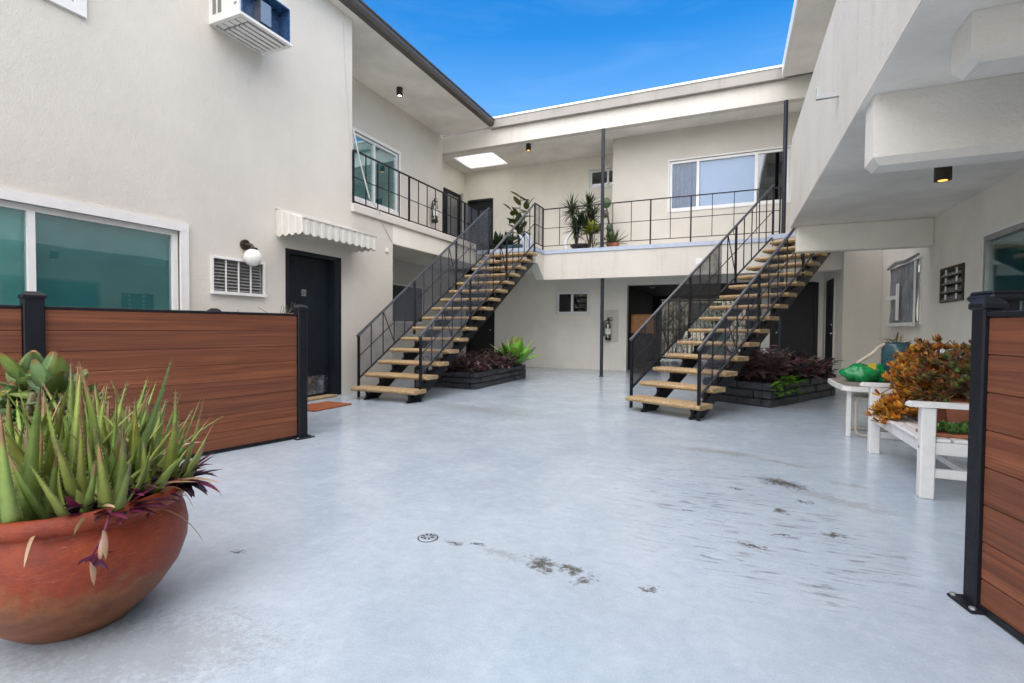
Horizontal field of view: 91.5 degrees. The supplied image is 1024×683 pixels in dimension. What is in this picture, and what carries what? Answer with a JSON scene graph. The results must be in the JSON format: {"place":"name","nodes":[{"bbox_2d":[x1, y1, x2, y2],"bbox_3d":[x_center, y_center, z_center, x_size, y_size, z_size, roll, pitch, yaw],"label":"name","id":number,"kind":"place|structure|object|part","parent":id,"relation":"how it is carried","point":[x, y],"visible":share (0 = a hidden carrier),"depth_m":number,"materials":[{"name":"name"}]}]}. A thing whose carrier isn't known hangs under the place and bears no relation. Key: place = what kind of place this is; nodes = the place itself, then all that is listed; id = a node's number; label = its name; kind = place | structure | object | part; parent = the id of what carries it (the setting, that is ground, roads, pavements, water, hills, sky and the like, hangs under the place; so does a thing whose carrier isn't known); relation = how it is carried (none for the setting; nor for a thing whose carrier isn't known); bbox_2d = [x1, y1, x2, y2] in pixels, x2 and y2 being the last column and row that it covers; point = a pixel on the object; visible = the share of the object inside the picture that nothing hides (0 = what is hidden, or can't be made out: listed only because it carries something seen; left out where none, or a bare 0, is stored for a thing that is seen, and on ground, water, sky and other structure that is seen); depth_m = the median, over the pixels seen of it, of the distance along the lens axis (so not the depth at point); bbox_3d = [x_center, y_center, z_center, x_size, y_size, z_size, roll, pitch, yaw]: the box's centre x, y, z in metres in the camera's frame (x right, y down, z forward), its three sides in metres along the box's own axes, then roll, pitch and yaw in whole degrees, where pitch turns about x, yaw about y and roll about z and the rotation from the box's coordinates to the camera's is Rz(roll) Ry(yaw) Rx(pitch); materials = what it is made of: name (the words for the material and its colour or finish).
{"place":"outdoors","nodes":[
{"label":"outdoors","id":0,"kind":"place"},
{"bbox_2d":[414,356,427,387],"bbox_3d":[-1.512,0.513,8.323,0.170,0.578,0.170,1,2,24],"label":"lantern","id":1,"kind":"object","parent":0,"point":[416,371],"visible":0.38,"depth_m":8.28,"materials":[{"name":"black metal"}]},
{"bbox_2d":[350,202,536,403],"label":"staircase","id":2,"kind":"structure","parent":0,"point":[439,368],"depth_m":8.37,"materials":[{"name":"black metal"}]},
{"bbox_2d":[0,360,1023,682],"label":"courtyard floor","id":3,"kind":"structure","parent":0,"point":[586,526],"depth_m":2.26,"materials":[{"name":"grey paint"}]},
{"bbox_2d":[0,485,188,643],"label":"terracotta pot","id":4,"kind":"object","parent":3,"relation":"on","point":[50,592],"visible":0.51,"depth_m":1.54,"materials":[{"name":"ceramic"}]},
{"bbox_2d":[0,350,121,430],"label":"paddle plant","id":5,"kind":"object","parent":4,"relation":"in","point":[30,371],"visible":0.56,"depth_m":2.03,"materials":[{"name":"green plant"}]},
{"bbox_2d":[0,358,222,565],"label":"aloe plant","id":6,"kind":"object","parent":4,"relation":"on","point":[48,463],"visible":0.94,"depth_m":1.63,"materials":[{"name":"green plant"}]},
{"bbox_2d":[47,452,221,584],"bbox_3d":[-1.304,0.574,1.755,0.376,0.312,0.572,1,2,24],"label":"trailing plant","id":7,"kind":"object","parent":4,"relation":"on","point":[74,506],"visible":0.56,"depth_m":1.63,"materials":[{"name":"purple plant"}]},
{"bbox_2d":[0,291,314,458],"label":"fence","id":8,"kind":"object","parent":3,"relation":"on","point":[244,374],"visible":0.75,"depth_m":3.88,"materials":[{"name":"brown wood"}]},
{"bbox_2d":[0,0,498,400],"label":"apartment wing","id":9,"kind":"structure","parent":3,"relation":"on","point":[164,154],"depth_m":5.71,"materials":[{"name":"white paint"}]},
{"bbox_2d":[47,0,86,18],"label":"window","id":10,"kind":"structure","parent":9,"relation":"in","point":[78,7],"depth_m":4.38,"materials":[{"name":"white paint"}]},
{"bbox_2d":[0,188,189,309],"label":"window","id":11,"kind":"structure","parent":9,"relation":"in","point":[74,259],"depth_m":4.61,"materials":[{"name":"white paint"}]},
{"bbox_2d":[210,255,266,296],"bbox_3d":[-3.250,-0.763,5.917,0.115,0.435,0.710,1,2,24],"label":"vent window","id":12,"kind":"structure","parent":9,"relation":"in","point":[227,277],"depth_m":5.90,"materials":[{"name":"white paint"}]},
{"bbox_2d":[209,0,292,55],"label":"air conditioner","id":13,"kind":"object","parent":9,"relation":"attached to","point":[262,27],"visible":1,"depth_m":5.68,"materials":[{"name":"white metal"}]},
{"bbox_2d":[240,240,261,265],"bbox_3d":[-3.095,-1.056,5.941,0.228,0.319,0.206,1,2,24],"label":"wall lamp","id":14,"kind":"object","parent":9,"relation":"attached to","point":[252,255],"visible":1,"depth_m":5.89,"materials":[{"name":"white glass"}]},
{"bbox_2d":[285,248,340,400],"bbox_3d":[-2.853,-0.206,7.050,0.250,2.060,1.020,1,2,24],"label":"door","id":15,"kind":"structure","parent":9,"relation":"in","point":[312,280],"depth_m":7.22,"materials":[{"name":"blue paint"}]},
{"bbox_2d":[275,207,377,252],"bbox_3d":[-2.522,-1.539,6.932,0.464,0.383,1.446,1,2,24],"label":"awning","id":16,"kind":"object","parent":9,"relation":"attached to","point":[290,222],"visible":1,"depth_m":6.55,"materials":[{"name":"white metal"}]},
{"bbox_2d":[342,13,351,177],"bbox_3d":[-2.477,-3.676,7.495,0.010,2.381,0.189,1,2,25],"label":"cable","id":17,"kind":"object","parent":9,"relation":"attached to","point":[347,95],"visible":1,"depth_m":7.50,"materials":[{"name":"white plastic"}]},
{"bbox_2d":[353,129,392,242],"bbox_3d":[-2.218,-2.468,8.066,0.057,1.567,1.005,1,2,23],"label":"cord","id":18,"kind":"object","parent":9,"relation":"attached to","point":[364,178],"visible":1,"depth_m":7.80,"materials":[{"name":"white plastic"}]},
{"bbox_2d":[352,126,400,216],"bbox_3d":[-2.732,-3.348,10.001,0.100,1.370,1.530,1,2,24],"label":"window","id":19,"kind":"structure","parent":9,"relation":"in","point":[375,149],"depth_m":10.06,"materials":[{"name":"white paint"}]},
{"bbox_2d":[396,86,402,96],"bbox_3d":[-2.191,-4.865,9.724,0.120,0.155,0.120,1,2,24],"label":"ceiling lamp","id":20,"kind":"object","parent":9,"relation":"hanging from","point":[399,91],"visible":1,"depth_m":9.68,"materials":[{"name":"brown metal"}]},
{"bbox_2d":[393,282,422,323],"bbox_3d":[-2.317,-0.824,10.968,0.035,0.860,1.250,1,2,24],"label":"window","id":21,"kind":"structure","parent":9,"relation":"in","point":[397,287],"depth_m":10.97,"materials":[{"name":"grey glass"}]},
{"bbox_2d":[352,149,492,249],"bbox_3d":[-1.442,-2.516,9.477,0.375,0.934,4.181,1,2,24],"label":"balcony railing","id":22,"kind":"object","parent":9,"relation":"on","point":[471,214],"visible":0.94,"depth_m":10.03,"materials":[{"name":"black metal"}]},
{"bbox_2d":[431,198,437,222],"bbox_3d":[-1.832,-3.103,11.771,0.184,0.582,0.199,0,2,-25],"label":"fire extinguisher","id":23,"kind":"object","parent":9,"relation":"attached to","point":[433,214],"visible":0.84,"depth_m":11.71,"materials":[{"name":"silver metal"}]},
{"bbox_2d":[308,401,351,411],"bbox_3d":[-2.461,0.833,6.426,0.440,0.018,0.650,1,2,24],"label":"doormat","id":24,"kind":"object","parent":3,"relation":"on","point":[319,406],"visible":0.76,"depth_m":6.42,"materials":[{"name":"orange fabric"}]},
{"bbox_2d":[417,533,437,541],"bbox_3d":[-0.412,0.959,2.446,0.102,0.006,0.102,1,2,24],"label":"floor drain","id":25,"kind":"object","parent":3,"relation":"on","point":[428,537],"visible":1,"depth_m":2.44,"materials":[{"name":"metal"}]},
{"bbox_2d":[428,364,525,389],"bbox_3d":[-0.617,0.633,9.572,1.016,0.286,2.271,1,2,24],"label":"planter box","id":26,"kind":"object","parent":3,"relation":"on","point":[459,379],"visible":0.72,"depth_m":8.62,"materials":[{"name":"black paint"}]},
{"bbox_2d":[426,349,523,371],"bbox_3d":[-0.579,0.345,9.507,1.395,0.396,2.516,1,2,24],"label":"purple groundcover","id":27,"kind":"object","parent":26,"relation":"on","point":[483,361],"visible":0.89,"depth_m":9.06,"materials":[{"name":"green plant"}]},
{"bbox_2d":[489,336,541,364],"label":"agave","id":28,"kind":"object","parent":26,"relation":"on","point":[513,346],"visible":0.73,"depth_m":10.00,"materials":[{"name":"green plant"}]},
{"bbox_2d":[598,278,603,376],"bbox_3d":[1.950,-0.301,10.826,0.100,2.130,0.100,1,2,24],"label":"steel post","id":29,"kind":"object","parent":3,"relation":"on","point":[601,324],"visible":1,"depth_m":10.80,"materials":[{"name":"grey paint"}]},
{"bbox_2d":[441,65,882,377],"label":"apartment wing","id":30,"kind":"structure","parent":3,"relation":"on","point":[721,133],"depth_m":10.99,"materials":[{"name":"white paint"}]},
{"bbox_2d":[443,187,462,238],"bbox_3d":[-1.598,-3.126,13.534,0.055,1.980,0.920,1,2,24],"label":"screen door","id":31,"kind":"structure","parent":30,"relation":"in","point":[446,198],"depth_m":13.46,"materials":[{"name":"blue paint"}]},
{"bbox_2d":[468,198,492,251],"bbox_3d":[-0.877,-3.063,14.017,0.800,1.840,0.118,1,2,24],"label":"door","id":32,"kind":"structure","parent":30,"relation":"in","point":[488,202],"depth_m":13.99,"materials":[{"name":"black paint"}]},
{"bbox_2d":[466,293,494,357],"bbox_3d":[-0.876,-0.359,14.078,0.890,2.030,0.118,1,2,24],"label":"door","id":33,"kind":"structure","parent":30,"relation":"in","point":[485,336],"depth_m":14.07,"materials":[{"name":"black paint"}]},
{"bbox_2d":[503,245,516,248],"bbox_3d":[-0.049,-2.177,11.935,0.340,0.216,0.340,1,2,24],"label":"plant pot","id":34,"kind":"object","parent":30,"relation":"on","point":[509,246],"visible":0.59,"depth_m":11.80,"materials":[{"name":"blue ceramic"}]},
{"bbox_2d":[493,231,517,246],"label":"broadleaf plant","id":35,"kind":"object","parent":34,"relation":"on","point":[510,236],"visible":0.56,"depth_m":11.89,"materials":[{"name":"green plant"}]},
{"bbox_2d":[519,234,526,247],"bbox_3d":[0.246,-2.289,11.694,0.227,0.480,0.098,1,2,24],"label":"curved ornament","id":36,"kind":"object","parent":30,"relation":"on","point":[522,239],"visible":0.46,"depth_m":11.65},
{"bbox_2d":[526,143,530,150],"bbox_3d":[0.390,-4.599,11.808,0.120,0.155,0.120,1,2,24],"label":"ceiling lamp","id":37,"kind":"object","parent":30,"relation":"hanging from","point":[528,146],"visible":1,"depth_m":11.76,"materials":[{"name":"brown metal"}]},
{"bbox_2d":[525,233,532,246],"bbox_3d":[0.382,-2.295,11.579,0.227,0.500,0.098,1,2,24],"label":"curved ornament","id":38,"kind":"object","parent":30,"relation":"on","point":[527,237],"visible":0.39,"depth_m":11.54,"materials":[{"name":"white paint"}]},
{"bbox_2d":[563,231,572,248],"bbox_3d":[1.261,-2.259,11.249,0.227,0.461,0.098,1,2,24],"label":"curved ornament","id":39,"kind":"object","parent":30,"relation":"on","point":[566,238],"visible":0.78,"depth_m":11.23,"materials":[{"name":"white paint"}]},
{"bbox_2d":[555,290,589,314],"bbox_3d":[1.584,-1.005,12.970,0.930,0.630,0.100,1,2,24],"label":"window","id":40,"kind":"structure","parent":30,"relation":"in","point":[568,302],"depth_m":12.97,"materials":[{"name":"white paint"}]},
{"bbox_2d":[570,243,590,248],"bbox_3d":[1.554,-2.112,11.287,0.470,0.146,0.470,1,2,24],"label":"trough pot","id":41,"kind":"object","parent":30,"relation":"on","point":[581,245],"visible":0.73,"depth_m":11.12,"materials":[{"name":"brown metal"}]},
{"bbox_2d":[556,192,586,243],"bbox_3d":[1.426,-2.766,11.330,0.799,1.257,0.852,1,2,24],"label":"spiky plant","id":42,"kind":"object","parent":41,"relation":"on","point":[572,212],"visible":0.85,"depth_m":11.25,"materials":[{"name":"green plant"}]},
{"bbox_2d":[572,191,600,242],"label":"spiky plant","id":43,"kind":"object","parent":41,"relation":"on","point":[589,211],"visible":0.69,"depth_m":11.23,"materials":[{"name":"green plant"}]},
{"bbox_2d":[578,220,605,247],"bbox_3d":[1.790,-2.355,11.024,0.643,0.649,0.581,1,2,24],"label":"croton","id":44,"kind":"object","parent":30,"relation":"on","point":[589,229],"visible":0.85,"depth_m":10.95,"materials":[{"name":"green plant"}]},
{"bbox_2d":[588,166,612,189],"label":"window","id":45,"kind":"structure","parent":30,"relation":"in","point":[594,177],"depth_m":12.63,"materials":[{"name":"white paint"}]},
{"bbox_2d":[600,128,604,246],"bbox_3d":[1.938,-3.276,10.666,0.100,2.515,0.100,1,2,24],"label":"steel post","id":46,"kind":"object","parent":30,"relation":"on","point":[602,187],"visible":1,"depth_m":10.64,"materials":[{"name":"grey metal"}]},
{"bbox_2d":[604,198,611,246],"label":"cactus","id":47,"kind":"object","parent":30,"relation":"on","point":[606,213],"visible":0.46,"depth_m":11.10,"materials":[{"name":"green plant"}]},
{"bbox_2d":[603,310,618,342],"bbox_3d":[2.472,-0.387,12.558,0.420,0.820,0.005,1,2,24],"label":"backboard","id":48,"kind":"object","parent":30,"relation":"attached to","point":[614,315],"visible":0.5,"depth_m":12.52,"materials":[{"name":"beige paint"}]},
{"bbox_2d":[603,317,611,339],"bbox_3d":[2.412,-0.327,12.494,0.193,0.582,0.188,0,2,-27],"label":"fire extinguisher","id":49,"kind":"object","parent":48,"relation":"attached to","point":[607,334],"visible":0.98,"depth_m":12.43,"materials":[{"name":"silver metal"}]},
{"bbox_2d":[607,242,619,246],"bbox_3d":[2.211,-2.086,10.868,0.260,0.126,0.260,1,2,24],"label":"plant pot","id":50,"kind":"object","parent":30,"relation":"on","point":[613,244],"visible":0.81,"depth_m":10.76,"materials":[{"name":"ceramic"}]},
{"bbox_2d":[597,229,627,244],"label":"strappy plant","id":51,"kind":"object","parent":50,"relation":"on","point":[615,236],"visible":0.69,"depth_m":10.79,"materials":[{"name":"green plant"}]},
{"bbox_2d":[631,314,651,332],"bbox_3d":[3.397,-0.454,12.907,0.570,0.490,0.420,1,2,24],"label":"wooden cabinet","id":52,"kind":"object","parent":30,"relation":"attached to","point":[638,321],"visible":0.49,"depth_m":12.76,"materials":[{"name":"orange wood"}]},
{"bbox_3d":[3.197,-0.452,12.776,0.250,0.430,0.019,1,2,24],"label":"door","id":53,"kind":"part","parent":52,"relation":"part of","materials":[{"name":"orange wood"}]},
{"bbox_3d":[3.435,-0.448,12.672,0.250,0.430,0.019,1,2,24],"label":"door","id":54,"kind":"part","parent":52,"relation":"part of","materials":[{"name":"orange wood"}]},
{"bbox_2d":[536,187,780,249],"bbox_3d":[2.756,-2.458,10.065,4.758,0.994,0.571,1,2,24],"label":"walkway railing","id":55,"kind":"object","parent":30,"relation":"on","point":[650,220],"visible":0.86,"depth_m":10.29,"materials":[{"name":"black metal"}]},
{"bbox_2d":[660,299,746,359],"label":"metal gate","id":56,"kind":"structure","parent":30,"relation":"attached to","point":[717,300],"depth_m":15.91,"materials":[{"name":"black metal"}]},
{"bbox_2d":[667,145,791,212],"bbox_3d":[4.544,-3.390,10.551,2.380,1.140,0.151,1,2,24],"label":"window","id":57,"kind":"structure","parent":30,"relation":"in","point":[762,168],"depth_m":10.57,"materials":[{"name":"white paint"}]},
{"bbox_2d":[781,100,787,233],"bbox_3d":[5.078,-3.215,9.288,0.100,2.515,0.100,1,2,24],"label":"steel post","id":58,"kind":"object","parent":30,"relation":"on","point":[784,174],"visible":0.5,"depth_m":9.26,"materials":[{"name":"black metal"}]},
{"bbox_2d":[769,282,818,360],"bbox_3d":[6.188,-0.252,10.977,0.920,2.090,0.118,1,2,24],"label":"door","id":59,"kind":"structure","parent":30,"relation":"in","point":[800,320],"depth_m":10.92,"materials":[{"name":"black paint"}]},
{"bbox_2d":[823,275,835,374],"bbox_3d":[6.284,-0.223,9.912,0.066,2.090,1.050,1,2,24],"label":"side door","id":60,"kind":"structure","parent":30,"relation":"in","point":[830,286],"depth_m":9.86,"materials":[{"name":"black paint"}]},
{"bbox_3d":[-0.354,-2.178,12.288,0.320,0.196,0.320,1,2,24],"label":"plant pot","id":61,"kind":"object","parent":30,"relation":"on","visible":0},
{"bbox_2d":[486,231,513,248],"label":"broadleaf plant","id":62,"kind":"object","parent":61,"relation":"on","point":[496,240],"visible":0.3,"depth_m":12.14,"materials":[{"name":"green plant"}]},
{"bbox_2d":[625,184,830,420],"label":"staircase","id":63,"kind":"structure","parent":3,"relation":"on","point":[675,315],"depth_m":6.97,"materials":[{"name":"black metal"}]},
{"bbox_2d":[702,375,835,407],"bbox_3d":[4.017,0.698,7.715,2.284,0.326,1.015,-1,2,-38],"label":"planter box","id":64,"kind":"object","parent":3,"relation":"on","point":[752,393],"visible":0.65,"depth_m":7.00,"materials":[{"name":"black paint"}]},
{"bbox_2d":[701,345,845,382],"bbox_3d":[4.028,0.301,7.610,2.709,0.640,1.438,-1,2,-38],"label":"purple bush","id":65,"kind":"object","parent":64,"relation":"on","point":[775,364],"visible":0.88,"depth_m":7.17,"materials":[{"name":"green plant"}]},
{"bbox_2d":[771,375,807,395],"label":"creeping plant","id":66,"kind":"object","parent":64,"relation":"on","point":[795,379],"visible":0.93,"depth_m":6.86,"materials":[{"name":"green plant"}]},
{"bbox_2d":[778,272,783,350],"bbox_3d":[5.100,-0.411,9.461,0.100,2.470,0.100,1,2,24],"label":"steel post","id":67,"kind":"object","parent":3,"relation":"on","point":[780,333],"visible":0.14,"depth_m":9.44,"materials":[{"name":"black metal"}]},
{"bbox_2d":[828,378,903,436],"bbox_3d":[3.755,0.677,5.063,0.870,0.502,0.940,1,2,24],"label":"side table","id":68,"kind":"object","parent":3,"relation":"on","point":[847,386],"visible":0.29,"depth_m":4.87,"materials":[{"name":"white laminate"}]},
{"bbox_2d":[839,363,881,381],"bbox_3d":[3.678,0.324,5.260,0.389,0.192,0.350,1,2,24],"label":"plastic bag","id":69,"kind":"object","parent":68,"relation":"on","point":[858,372],"visible":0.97,"depth_m":5.15,"materials":[{"name":"green plastic"}]},
{"bbox_2d":[856,343,884,362],"bbox_3d":[3.798,0.135,5.280,0.296,0.252,0.047,1,2,8],"label":"driftwood stick","id":70,"kind":"object","parent":69,"relation":"on","point":[873,352],"visible":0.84,"depth_m":5.26,"materials":[{"name":"beige wood"}]},
{"bbox_2d":[868,363,875,369],"bbox_3d":[3.704,0.295,5.155,0.090,0.140,0.025,1,2,24],"label":"yellow wrapper","id":71,"kind":"object","parent":69,"relation":"on","point":[872,365],"visible":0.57,"depth_m":5.14,"materials":[{"name":"plastic"}]},
{"bbox_2d":[873,363,884,382],"bbox_3d":[3.807,0.322,5.199,0.178,0.201,0.173,1,2,24],"label":"plastic bag","id":72,"kind":"object","parent":68,"relation":"on","point":[880,368],"visible":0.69,"depth_m":5.14,"materials":[{"name":"green plastic"}]},
{"bbox_2d":[881,342,910,381],"bbox_3d":[4.044,0.216,5.242,0.270,0.416,0.270,1,2,24],"label":"ceramic jar","id":73,"kind":"object","parent":68,"relation":"on","point":[887,352],"visible":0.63,"depth_m":5.18,"materials":[{"name":"blue ceramic"}]},
{"bbox_2d":[876,332,912,346],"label":"dried plant","id":74,"kind":"object","parent":73,"relation":"on","point":[896,337],"visible":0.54,"depth_m":5.24,"materials":[{"name":"green plant"}]},
{"bbox_2d":[845,393,887,436],"bbox_3d":[3.638,0.736,4.973,0.456,0.383,0.440,1,2,24],"label":"tube stool","id":75,"kind":"object","parent":3,"relation":"on","point":[858,397],"visible":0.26,"depth_m":4.88,"materials":[{"name":"beige metal"}]},
{"bbox_2d":[782,0,1023,394],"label":"apartment wing","id":76,"kind":"structure","parent":3,"relation":"on","point":[903,99],"depth_m":4.51,"materials":[{"name":"white paint"}]},
{"bbox_2d":[885,253,922,326],"bbox_3d":[5.808,-0.722,7.407,0.170,0.990,1.403,1,2,24],"label":"window","id":77,"kind":"structure","parent":76,"relation":"in","point":[906,283],"depth_m":7.26,"materials":[{"name":"white paint"}]},
{"bbox_2d":[933,166,952,182],"bbox_3d":[3.743,-1.473,4.331,0.124,0.160,0.124,1,2,24],"label":"ceiling lamp","id":78,"kind":"object","parent":76,"relation":"hanging from","point":[942,174],"visible":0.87,"depth_m":4.29,"materials":[{"name":"brown metal"}]},
{"bbox_2d":[939,263,964,302],"bbox_3d":[5.177,-0.674,5.838,0.082,0.415,0.680,1,2,24],"label":"louvre window","id":79,"kind":"structure","parent":76,"relation":"in","point":[952,278],"depth_m":5.84,"materials":[{"name":"brown paint"}]},
{"bbox_2d":[980,218,1023,309],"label":"window","id":80,"kind":"structure","parent":76,"relation":"in","point":[1002,248],"depth_m":4.80,"materials":[{"name":"metal"}]},
{"bbox_2d":[859,350,968,498],"bbox_3d":[3.004,0.521,3.576,0.605,0.880,1.325,1,2,24],"label":"garden bench","id":81,"kind":"object","parent":3,"relation":"on","point":[926,443],"visible":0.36,"depth_m":3.08,"materials":[{"name":"white paint"}]},
{"bbox_2d":[916,420,968,438],"bbox_3d":[2.783,0.546,3.142,0.350,0.102,0.200,1,2,24],"label":"seed tray","id":82,"kind":"object","parent":81,"relation":"on","point":[959,430],"visible":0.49,"depth_m":3.10,"materials":[{"name":"plant"}]},
{"bbox_2d":[925,396,965,421],"bbox_3d":[3.087,0.482,3.571,0.250,0.211,0.250,1,2,24],"label":"clay pot","id":83,"kind":"object","parent":81,"relation":"on","point":[941,414],"visible":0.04,"depth_m":3.50,"materials":[{"name":"ceramic"}]},
{"bbox_2d":[889,334,969,401],"bbox_3d":[3.123,0.213,3.571,0.632,0.536,0.728,1,2,24],"label":"red succulent","id":84,"kind":"object","parent":83,"relation":"on","point":[925,346],"visible":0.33,"depth_m":3.57,"materials":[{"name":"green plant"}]},
{"bbox_2d":[946,398,968,423],"bbox_3d":[2.982,0.490,3.257,0.250,0.211,0.250,1,2,24],"label":"clay pot","id":85,"kind":"object","parent":81,"relation":"on","point":[956,415],"visible":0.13,"depth_m":3.23,"materials":[{"name":"ceramic"}]},
{"bbox_2d":[909,340,970,402],"bbox_3d":[3.001,0.211,3.279,0.662,0.475,0.674,0,2,-17],"label":"green succulent","id":86,"kind":"object","parent":85,"relation":"in","point":[957,377],"visible":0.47,"depth_m":3.27,"materials":[{"name":"green plant"}]},
{"bbox_2d":[947,297,1023,643],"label":"fence panel","id":87,"kind":"structure","parent":3,"relation":"on","point":[993,585],"depth_m":1.78,"materials":[{"name":"brown wood"}]},
{"bbox_2d":[967,290,1023,310],"bbox_3d":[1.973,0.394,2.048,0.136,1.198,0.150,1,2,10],"label":"post cap","id":88,"kind":"object","parent":3,"relation":"on","point":[1012,298],"visible":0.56,"depth_m":1.98,"materials":[{"name":"black metal"}]},
{"bbox_3d":[-2.809,0.645,5.946,0.410,0.416,0.410,1,2,24],"label":"clay pot","id":89,"kind":"object","parent":3,"relation":"on","visible":0},
{"bbox_2d":[237,303,294,312],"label":"bare shrub","id":90,"kind":"object","parent":89,"relation":"on","point":[281,307],"visible":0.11,"depth_m":5.98,"materials":[{"name":"brown plant"}]},
{"bbox_2d":[362,0,793,116],"label":"sky","id":91,"kind":"structure","parent":0,"point":[509,56],"materials":[{"name":"blue"}]},
{"bbox_2d":[661,358,706,361],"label":"lane","id":92,"kind":"structure","parent":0,"point":[677,359],"depth_m":17.59,"materials":[{"name":"concrete"}]},
{"bbox_2d":[669,316,703,352],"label":"garden bush","id":93,"kind":"object","parent":92,"relation":"on","point":[682,336],"visible":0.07,"depth_m":17.63,"materials":[{"name":"green plant"}]},
{"bbox_2d":[662,339,742,358],"bbox_3d":[6.564,0.278,16.684,4.620,0.700,0.050,1,2,24],"label":"picket fence","id":94,"kind":"object","parent":92,"relation":"on","point":[677,350],"visible":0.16,"depth_m":16.94,"materials":[{"name":"white paint"}]},
{"bbox_2d":[695,301,744,353],"bbox_3d":[7.427,-0.698,17.367,1.536,2.736,2.186,-1,2,-39],"label":"garden bush","id":95,"kind":"object","parent":92,"relation":"on","point":[712,322],"visible":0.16,"depth_m":17.41,"materials":[{"name":"green plant"}]},
{"bbox_2d":[706,332,728,364],"bbox_3d":[5.829,0.177,14.158,0.640,1.058,0.700,1,2,24],"label":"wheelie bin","id":96,"kind":"object","parent":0,"point":[719,352],"visible":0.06,"depth_m":13.88,"materials":[{"name":"grey plastic"}]},
{"bbox_2d":[662,265,919,353],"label":"house","id":97,"kind":"structure","parent":0,"point":[710,325],"depth_m":21.48,"materials":[{"name":"beige paint"}]},
{"bbox_2d":[691,303,720,328],"bbox_3d":[8.391,-1.065,21.559,1.200,1.200,0.020,1,2,24],"label":"window","id":98,"kind":"structure","parent":97,"relation":"in","point":[694,324],"depth_m":21.53,"materials":[{"name":"glass"}]},
{"bbox_3d":[3.168,0.474,3.928,0.250,0.211,0.250,1,2,24],"label":"clay pot","id":99,"kind":"object","parent":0,"visible":0},
{"bbox_2d":[862,349,953,424],"bbox_3d":[3.058,0.339,3.752,0.652,0.579,0.652,0,2,-24],"label":"orange succulent","id":100,"kind":"object","parent":99,"relation":"on","point":[891,406],"visible":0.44,"depth_m":3.73,"materials":[{"name":"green plant"}]},
{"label":"plant pot","id":101,"kind":"object","parent":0,"visible":0},
{"bbox_2d":[504,191,533,243],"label":"rubber plant","id":102,"kind":"object","parent":101,"relation":"on","point":[514,211],"visible":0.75,"depth_m":12.10,"materials":[{"name":"green plant"}]}
]}

